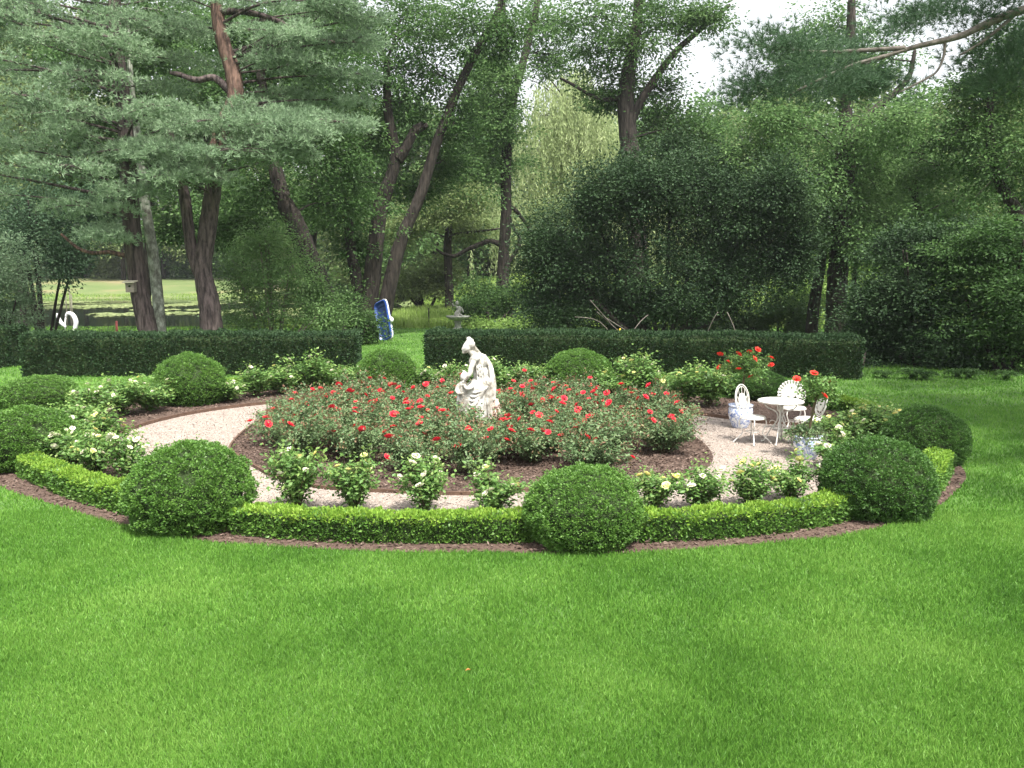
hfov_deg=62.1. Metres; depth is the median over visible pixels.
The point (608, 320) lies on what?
bare branch
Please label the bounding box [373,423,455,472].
rose bush
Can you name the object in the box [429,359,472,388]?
rose bush
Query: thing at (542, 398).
rose bush
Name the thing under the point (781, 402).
garden table
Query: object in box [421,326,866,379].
yew hedge
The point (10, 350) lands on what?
yew hedge
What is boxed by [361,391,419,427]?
rose bush
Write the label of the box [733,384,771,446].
garden chair
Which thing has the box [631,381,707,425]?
rose bush
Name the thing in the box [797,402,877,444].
rose bush
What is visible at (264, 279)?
light shrub
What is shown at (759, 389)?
boxwood ball
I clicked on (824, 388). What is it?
standard rose
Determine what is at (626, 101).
dark tree
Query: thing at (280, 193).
leaning tree
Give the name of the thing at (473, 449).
rose bush
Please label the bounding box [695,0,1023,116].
pine tree
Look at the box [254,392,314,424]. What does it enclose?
rose bush
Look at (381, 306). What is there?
pedal boat
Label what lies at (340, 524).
box hedge
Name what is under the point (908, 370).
fern
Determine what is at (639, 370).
rose bush
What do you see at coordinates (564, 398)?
rose bush
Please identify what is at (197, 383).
boxwood ball
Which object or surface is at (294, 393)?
rose bush
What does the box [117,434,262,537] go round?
boxwood ball
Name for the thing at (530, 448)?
rose bush
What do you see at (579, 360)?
boxwood ball
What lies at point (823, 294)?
meadow bush
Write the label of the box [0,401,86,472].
boxwood ball
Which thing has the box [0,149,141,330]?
dark bush
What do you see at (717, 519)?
box hedge
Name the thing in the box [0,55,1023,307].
woods
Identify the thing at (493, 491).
rose bush
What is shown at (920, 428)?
boxwood ball
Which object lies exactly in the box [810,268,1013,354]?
back shrub
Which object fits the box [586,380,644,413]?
rose bush
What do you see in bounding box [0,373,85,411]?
boxwood ball
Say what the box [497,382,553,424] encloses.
rose bush
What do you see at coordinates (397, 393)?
rose bush
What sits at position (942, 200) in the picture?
crooked tree
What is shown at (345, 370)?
rose bush
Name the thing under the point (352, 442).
rose bush
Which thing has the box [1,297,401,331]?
pond water
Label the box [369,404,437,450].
rose bush
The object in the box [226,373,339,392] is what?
box hedge
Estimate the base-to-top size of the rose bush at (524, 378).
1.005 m
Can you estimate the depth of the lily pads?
69.03 m
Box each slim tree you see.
[732,153,888,333]
[821,134,905,329]
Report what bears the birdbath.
on the ground at (882, 398)
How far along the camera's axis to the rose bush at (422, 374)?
20.35 m
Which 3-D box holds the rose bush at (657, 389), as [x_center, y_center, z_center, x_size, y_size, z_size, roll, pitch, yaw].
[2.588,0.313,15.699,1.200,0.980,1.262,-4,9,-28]
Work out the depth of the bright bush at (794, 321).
35.58 m
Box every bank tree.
[0,0,107,325]
[6,0,201,296]
[106,0,321,259]
[212,0,385,316]
[362,156,607,308]
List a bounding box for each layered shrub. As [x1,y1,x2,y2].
[832,206,1022,372]
[891,192,1023,371]
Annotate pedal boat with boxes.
[374,299,393,340]
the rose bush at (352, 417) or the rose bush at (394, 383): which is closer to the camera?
the rose bush at (352, 417)
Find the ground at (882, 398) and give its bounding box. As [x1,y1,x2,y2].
[0,266,1023,767]
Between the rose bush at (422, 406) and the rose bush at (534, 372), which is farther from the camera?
the rose bush at (534, 372)
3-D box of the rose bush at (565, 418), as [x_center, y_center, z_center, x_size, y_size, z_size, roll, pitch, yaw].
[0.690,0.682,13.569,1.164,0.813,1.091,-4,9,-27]
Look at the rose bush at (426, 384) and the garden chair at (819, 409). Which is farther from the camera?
the rose bush at (426, 384)
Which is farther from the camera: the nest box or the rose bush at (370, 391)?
the nest box
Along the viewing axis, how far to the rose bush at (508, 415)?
13.37 m
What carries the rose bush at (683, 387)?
on the mulch border
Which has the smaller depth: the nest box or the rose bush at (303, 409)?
the rose bush at (303, 409)
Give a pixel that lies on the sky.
(702, 63)
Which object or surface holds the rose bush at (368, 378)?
on the mulch bed
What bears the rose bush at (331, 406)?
on the mulch bed
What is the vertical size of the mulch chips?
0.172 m
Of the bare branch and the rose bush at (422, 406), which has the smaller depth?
the rose bush at (422, 406)
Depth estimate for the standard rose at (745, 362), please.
15.47 m
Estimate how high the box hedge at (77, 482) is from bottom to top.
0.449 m
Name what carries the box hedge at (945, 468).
on the mulch border
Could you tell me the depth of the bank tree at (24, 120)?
42.03 m
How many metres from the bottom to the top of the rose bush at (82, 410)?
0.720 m
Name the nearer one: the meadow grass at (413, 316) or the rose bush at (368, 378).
the rose bush at (368, 378)
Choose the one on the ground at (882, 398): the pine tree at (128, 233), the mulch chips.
the pine tree at (128, 233)
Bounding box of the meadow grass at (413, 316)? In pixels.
[4,265,1022,328]
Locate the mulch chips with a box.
[0,388,965,553]
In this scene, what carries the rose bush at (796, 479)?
on the mulch border
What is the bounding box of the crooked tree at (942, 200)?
[855,118,1014,277]
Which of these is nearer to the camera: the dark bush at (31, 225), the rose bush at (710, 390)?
the rose bush at (710, 390)
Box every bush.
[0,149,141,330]
[32,426,99,464]
[46,396,111,425]
[56,376,126,417]
[56,416,124,473]
[65,402,136,443]
[85,420,158,476]
[86,371,160,415]
[123,373,183,411]
[215,376,253,401]
[229,360,280,396]
[243,405,319,444]
[253,439,343,506]
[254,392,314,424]
[256,398,342,458]
[258,386,333,446]
[262,361,300,393]
[272,347,341,389]
[277,381,339,413]
[309,380,364,417]
[312,393,383,428]
[313,443,387,507]
[315,379,372,416]
[317,402,385,453]
[322,413,397,462]
[326,365,393,397]
[328,364,361,385]
[345,383,378,415]
[360,379,422,409]
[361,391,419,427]
[362,391,417,419]
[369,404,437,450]
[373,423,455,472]
[377,406,461,462]
[379,245,472,306]
[379,379,420,394]
[381,377,431,400]
[383,443,459,510]
[401,390,456,420]
[402,378,455,416]
[414,361,443,388]
[417,398,486,446]
[418,368,469,395]
[418,374,470,413]
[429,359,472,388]
[433,400,529,460]
[438,414,519,474]
[446,262,532,324]
[446,299,540,329]
[462,457,536,509]
[476,407,535,453]
[488,355,530,391]
[496,380,517,402]
[496,382,550,420]
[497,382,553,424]
[503,408,572,463]
[506,360,552,384]
[510,366,559,395]
[516,375,566,414]
[528,399,594,430]
[529,401,591,451]
[540,385,593,413]
[542,368,603,399]
[542,390,599,426]
[547,416,642,470]
[549,385,603,403]
[551,403,651,459]
[582,395,651,449]
[584,388,635,412]
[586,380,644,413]
[586,404,643,430]
[594,365,637,395]
[604,343,666,395]
[622,465,697,507]
[624,376,679,424]
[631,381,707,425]
[632,401,705,452]
[635,391,711,432]
[651,359,709,405]
[666,452,735,504]
[678,357,736,406]
[721,452,790,504]
[726,281,825,335]
[759,230,913,313]
[761,446,832,498]
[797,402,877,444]
[803,424,859,462]
[839,395,902,435]
[855,399,902,435]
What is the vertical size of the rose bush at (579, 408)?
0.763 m
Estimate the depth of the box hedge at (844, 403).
17.34 m
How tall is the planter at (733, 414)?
0.430 m
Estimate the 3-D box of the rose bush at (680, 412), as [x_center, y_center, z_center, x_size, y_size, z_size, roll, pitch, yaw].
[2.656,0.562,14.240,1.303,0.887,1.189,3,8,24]
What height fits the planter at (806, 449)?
0.360 m
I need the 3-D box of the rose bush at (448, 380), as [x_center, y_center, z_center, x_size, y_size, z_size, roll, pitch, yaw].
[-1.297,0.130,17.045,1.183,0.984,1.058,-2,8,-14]
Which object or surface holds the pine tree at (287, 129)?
on the ground at (882, 398)
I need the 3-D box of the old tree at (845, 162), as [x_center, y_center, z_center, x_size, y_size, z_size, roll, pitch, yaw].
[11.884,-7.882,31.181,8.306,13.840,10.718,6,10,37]
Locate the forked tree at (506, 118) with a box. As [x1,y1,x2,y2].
[405,0,603,316]
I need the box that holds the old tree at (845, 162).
[700,0,960,332]
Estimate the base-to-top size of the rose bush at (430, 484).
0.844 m
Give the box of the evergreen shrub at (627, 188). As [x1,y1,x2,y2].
[475,113,862,331]
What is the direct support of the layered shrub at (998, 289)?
on the ground at (882, 398)
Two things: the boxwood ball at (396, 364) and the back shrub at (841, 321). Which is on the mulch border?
the boxwood ball at (396, 364)
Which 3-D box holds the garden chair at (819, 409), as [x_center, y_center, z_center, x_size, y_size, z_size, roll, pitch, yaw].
[4.918,0.534,14.082,0.515,0.975,0.462,-1,8,-8]
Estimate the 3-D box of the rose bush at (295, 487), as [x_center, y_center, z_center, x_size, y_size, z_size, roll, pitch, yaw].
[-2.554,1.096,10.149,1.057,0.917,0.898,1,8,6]
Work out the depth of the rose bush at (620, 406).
14.34 m
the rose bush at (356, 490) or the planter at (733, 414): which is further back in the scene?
the planter at (733, 414)
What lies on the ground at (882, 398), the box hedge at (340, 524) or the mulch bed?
the mulch bed
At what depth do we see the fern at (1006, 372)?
22.53 m
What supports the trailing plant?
in the planter at (806, 449)
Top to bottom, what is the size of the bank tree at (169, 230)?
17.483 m
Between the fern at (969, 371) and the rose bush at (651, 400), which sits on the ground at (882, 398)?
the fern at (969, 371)
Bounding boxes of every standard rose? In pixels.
[712,345,774,392]
[791,369,844,428]
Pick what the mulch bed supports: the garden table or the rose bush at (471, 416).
the rose bush at (471, 416)
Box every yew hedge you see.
[0,323,30,367]
[17,327,362,376]
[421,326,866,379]
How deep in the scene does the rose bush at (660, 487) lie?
10.15 m
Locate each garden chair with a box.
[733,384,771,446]
[777,380,805,432]
[787,398,827,442]
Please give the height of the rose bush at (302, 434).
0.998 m
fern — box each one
[870,369,896,377]
[896,366,925,377]
[913,369,939,379]
[942,368,975,376]
[956,368,985,378]
[992,369,1020,378]
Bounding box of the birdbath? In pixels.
[446,301,469,329]
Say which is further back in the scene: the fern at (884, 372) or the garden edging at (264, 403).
the fern at (884, 372)
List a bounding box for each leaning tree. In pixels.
[156,0,413,330]
[885,17,1023,238]
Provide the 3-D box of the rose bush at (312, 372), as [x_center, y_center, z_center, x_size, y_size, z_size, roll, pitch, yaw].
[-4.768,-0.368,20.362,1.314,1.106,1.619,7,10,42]
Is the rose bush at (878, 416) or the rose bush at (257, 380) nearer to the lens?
the rose bush at (878, 416)
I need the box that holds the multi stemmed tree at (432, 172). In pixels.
[293,0,563,337]
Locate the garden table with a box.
[758,397,804,445]
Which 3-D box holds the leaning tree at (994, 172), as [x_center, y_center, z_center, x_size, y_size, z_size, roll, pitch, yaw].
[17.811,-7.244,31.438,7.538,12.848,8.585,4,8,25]
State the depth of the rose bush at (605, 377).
19.24 m
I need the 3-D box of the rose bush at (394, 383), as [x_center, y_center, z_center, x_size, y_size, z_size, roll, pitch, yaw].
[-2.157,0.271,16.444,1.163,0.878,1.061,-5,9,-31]
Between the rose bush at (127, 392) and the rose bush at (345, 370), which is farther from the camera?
the rose bush at (345, 370)
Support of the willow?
on the meadow
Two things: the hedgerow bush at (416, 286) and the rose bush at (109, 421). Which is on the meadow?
the hedgerow bush at (416, 286)
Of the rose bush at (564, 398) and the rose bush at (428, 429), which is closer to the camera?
the rose bush at (428, 429)
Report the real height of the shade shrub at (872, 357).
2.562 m
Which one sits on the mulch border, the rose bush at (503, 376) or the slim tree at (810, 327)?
the rose bush at (503, 376)
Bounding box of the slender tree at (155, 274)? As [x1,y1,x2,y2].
[24,0,218,331]
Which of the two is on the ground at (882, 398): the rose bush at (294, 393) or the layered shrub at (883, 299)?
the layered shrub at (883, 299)
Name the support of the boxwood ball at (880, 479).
on the mulch border
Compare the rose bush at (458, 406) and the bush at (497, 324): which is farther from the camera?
the bush at (497, 324)
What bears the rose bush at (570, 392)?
on the mulch bed
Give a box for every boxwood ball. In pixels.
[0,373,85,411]
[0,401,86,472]
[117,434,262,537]
[146,351,227,406]
[354,347,419,391]
[518,461,648,555]
[543,346,614,392]
[727,369,788,400]
[809,431,941,522]
[878,401,976,466]
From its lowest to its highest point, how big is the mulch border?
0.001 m
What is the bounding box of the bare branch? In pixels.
[577,300,734,330]
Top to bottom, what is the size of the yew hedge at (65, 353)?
1.357 m
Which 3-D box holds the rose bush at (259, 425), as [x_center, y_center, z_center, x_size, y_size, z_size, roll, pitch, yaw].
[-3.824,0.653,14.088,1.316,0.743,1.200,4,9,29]
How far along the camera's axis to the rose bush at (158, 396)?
17.43 m
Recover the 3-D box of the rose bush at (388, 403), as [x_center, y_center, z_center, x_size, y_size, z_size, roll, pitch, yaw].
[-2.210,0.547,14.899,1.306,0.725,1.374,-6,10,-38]
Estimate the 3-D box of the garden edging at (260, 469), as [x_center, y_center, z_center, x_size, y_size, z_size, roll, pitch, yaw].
[-1.891,0.936,14.610,5.576,0.060,9.388,-5,9,-31]
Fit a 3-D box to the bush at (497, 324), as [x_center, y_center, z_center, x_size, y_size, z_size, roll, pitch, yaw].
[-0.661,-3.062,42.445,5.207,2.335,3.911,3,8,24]
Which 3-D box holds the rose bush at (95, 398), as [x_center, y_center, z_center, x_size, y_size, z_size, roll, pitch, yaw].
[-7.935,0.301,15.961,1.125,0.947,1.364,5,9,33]
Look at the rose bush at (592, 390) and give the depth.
16.58 m
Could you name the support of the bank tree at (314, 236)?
on the ground at (882, 398)
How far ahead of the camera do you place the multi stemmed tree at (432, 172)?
35.53 m
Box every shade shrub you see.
[493,209,783,335]
[840,320,901,368]
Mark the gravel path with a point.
(476, 505)
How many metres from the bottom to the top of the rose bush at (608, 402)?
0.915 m
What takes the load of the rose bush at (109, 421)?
on the mulch border
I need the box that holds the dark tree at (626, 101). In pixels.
[521,0,753,279]
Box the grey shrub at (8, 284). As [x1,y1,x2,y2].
[0,216,60,330]
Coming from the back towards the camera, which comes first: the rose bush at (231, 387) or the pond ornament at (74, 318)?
the pond ornament at (74, 318)
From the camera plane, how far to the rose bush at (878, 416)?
13.92 m
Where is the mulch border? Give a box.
[0,388,965,553]
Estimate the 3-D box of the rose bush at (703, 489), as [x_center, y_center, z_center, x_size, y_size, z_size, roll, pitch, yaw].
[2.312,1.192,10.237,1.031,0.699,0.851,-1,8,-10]
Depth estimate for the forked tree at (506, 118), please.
44.07 m
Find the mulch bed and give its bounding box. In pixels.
[232,418,712,490]
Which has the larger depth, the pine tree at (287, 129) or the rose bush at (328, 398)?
the pine tree at (287, 129)
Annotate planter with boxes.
[728,403,752,428]
[793,434,822,459]
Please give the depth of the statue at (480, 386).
14.50 m
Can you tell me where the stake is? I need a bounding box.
[69,289,71,322]
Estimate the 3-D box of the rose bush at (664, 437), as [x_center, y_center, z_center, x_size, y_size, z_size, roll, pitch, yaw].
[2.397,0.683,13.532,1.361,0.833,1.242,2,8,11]
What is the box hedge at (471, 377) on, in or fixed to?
on the ground at (882, 398)
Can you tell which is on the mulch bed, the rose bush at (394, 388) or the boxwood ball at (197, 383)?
the rose bush at (394, 388)
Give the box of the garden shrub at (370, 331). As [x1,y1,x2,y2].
[316,276,404,344]
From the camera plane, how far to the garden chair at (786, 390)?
15.39 m
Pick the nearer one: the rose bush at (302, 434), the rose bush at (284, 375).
the rose bush at (302, 434)
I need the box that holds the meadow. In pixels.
[3,267,932,307]
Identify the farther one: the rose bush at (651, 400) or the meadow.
the meadow
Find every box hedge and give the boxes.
[13,450,129,515]
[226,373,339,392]
[227,500,533,544]
[416,374,547,387]
[613,374,727,394]
[634,486,861,543]
[777,386,890,413]
[918,445,954,491]
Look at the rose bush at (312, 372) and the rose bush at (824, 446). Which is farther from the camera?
the rose bush at (312, 372)
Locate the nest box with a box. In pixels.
[122,280,137,291]
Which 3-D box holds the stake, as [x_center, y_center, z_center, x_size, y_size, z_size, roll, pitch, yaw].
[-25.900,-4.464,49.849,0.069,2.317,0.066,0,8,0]
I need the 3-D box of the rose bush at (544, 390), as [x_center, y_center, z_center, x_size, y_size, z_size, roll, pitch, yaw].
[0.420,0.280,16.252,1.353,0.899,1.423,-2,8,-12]
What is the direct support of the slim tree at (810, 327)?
on the ground at (882, 398)
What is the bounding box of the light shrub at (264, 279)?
[196,207,365,331]
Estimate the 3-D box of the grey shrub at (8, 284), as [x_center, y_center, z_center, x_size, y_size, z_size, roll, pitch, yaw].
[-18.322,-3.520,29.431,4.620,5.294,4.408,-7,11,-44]
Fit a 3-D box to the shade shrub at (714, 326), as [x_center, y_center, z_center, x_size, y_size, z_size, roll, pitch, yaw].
[5.727,-4.358,36.378,13.095,6.449,6.521,0,8,0]
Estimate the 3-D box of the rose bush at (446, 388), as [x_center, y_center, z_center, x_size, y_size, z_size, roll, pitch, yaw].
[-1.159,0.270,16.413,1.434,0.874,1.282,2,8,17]
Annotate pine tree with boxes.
[0,0,247,331]
[113,0,397,329]
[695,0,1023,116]
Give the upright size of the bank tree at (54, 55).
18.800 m
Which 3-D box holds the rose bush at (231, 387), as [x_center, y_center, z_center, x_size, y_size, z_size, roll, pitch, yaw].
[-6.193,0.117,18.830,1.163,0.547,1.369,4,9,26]
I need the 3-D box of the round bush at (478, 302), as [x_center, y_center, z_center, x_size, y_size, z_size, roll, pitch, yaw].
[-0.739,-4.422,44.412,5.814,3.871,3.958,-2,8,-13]
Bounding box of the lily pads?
[26,301,396,318]
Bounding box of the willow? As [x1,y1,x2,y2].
[468,64,671,293]
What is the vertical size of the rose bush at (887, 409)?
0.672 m
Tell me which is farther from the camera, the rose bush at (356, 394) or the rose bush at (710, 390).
the rose bush at (710, 390)
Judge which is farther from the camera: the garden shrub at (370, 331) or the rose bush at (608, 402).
the garden shrub at (370, 331)
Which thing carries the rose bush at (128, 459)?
on the mulch border
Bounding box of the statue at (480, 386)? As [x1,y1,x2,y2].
[447,337,501,436]
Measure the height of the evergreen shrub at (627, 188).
8.879 m
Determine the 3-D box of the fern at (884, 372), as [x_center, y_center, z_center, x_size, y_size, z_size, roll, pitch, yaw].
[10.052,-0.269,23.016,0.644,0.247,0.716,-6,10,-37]
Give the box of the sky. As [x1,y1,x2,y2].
[2,0,1023,260]
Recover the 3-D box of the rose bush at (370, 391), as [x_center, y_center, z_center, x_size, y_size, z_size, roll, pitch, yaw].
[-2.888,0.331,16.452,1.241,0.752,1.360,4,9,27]
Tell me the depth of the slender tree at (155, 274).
27.70 m
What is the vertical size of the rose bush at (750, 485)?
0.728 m
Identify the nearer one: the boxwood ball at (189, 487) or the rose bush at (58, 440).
the boxwood ball at (189, 487)
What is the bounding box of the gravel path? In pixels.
[122,405,831,512]
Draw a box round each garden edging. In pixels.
[119,393,798,437]
[228,420,693,494]
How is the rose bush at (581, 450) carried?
on the mulch bed
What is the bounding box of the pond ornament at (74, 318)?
[56,312,78,330]
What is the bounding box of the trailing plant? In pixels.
[779,421,831,446]
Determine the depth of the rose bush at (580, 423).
12.57 m
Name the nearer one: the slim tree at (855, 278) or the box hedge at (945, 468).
the box hedge at (945, 468)
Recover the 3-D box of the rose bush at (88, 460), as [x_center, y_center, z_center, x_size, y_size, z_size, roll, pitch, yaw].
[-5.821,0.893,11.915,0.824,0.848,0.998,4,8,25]
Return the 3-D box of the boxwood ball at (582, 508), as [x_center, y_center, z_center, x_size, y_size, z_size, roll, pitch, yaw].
[0.765,1.331,9.144,1.404,0.970,1.397,0,8,0]
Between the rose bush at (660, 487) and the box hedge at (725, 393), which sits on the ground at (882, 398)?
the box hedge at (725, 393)
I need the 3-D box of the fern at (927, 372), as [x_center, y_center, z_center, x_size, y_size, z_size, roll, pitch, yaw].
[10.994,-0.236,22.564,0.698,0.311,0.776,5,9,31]
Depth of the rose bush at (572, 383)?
16.91 m
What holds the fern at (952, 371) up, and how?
on the ground at (882, 398)
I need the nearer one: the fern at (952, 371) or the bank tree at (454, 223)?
the fern at (952, 371)
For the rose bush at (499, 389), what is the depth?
16.38 m

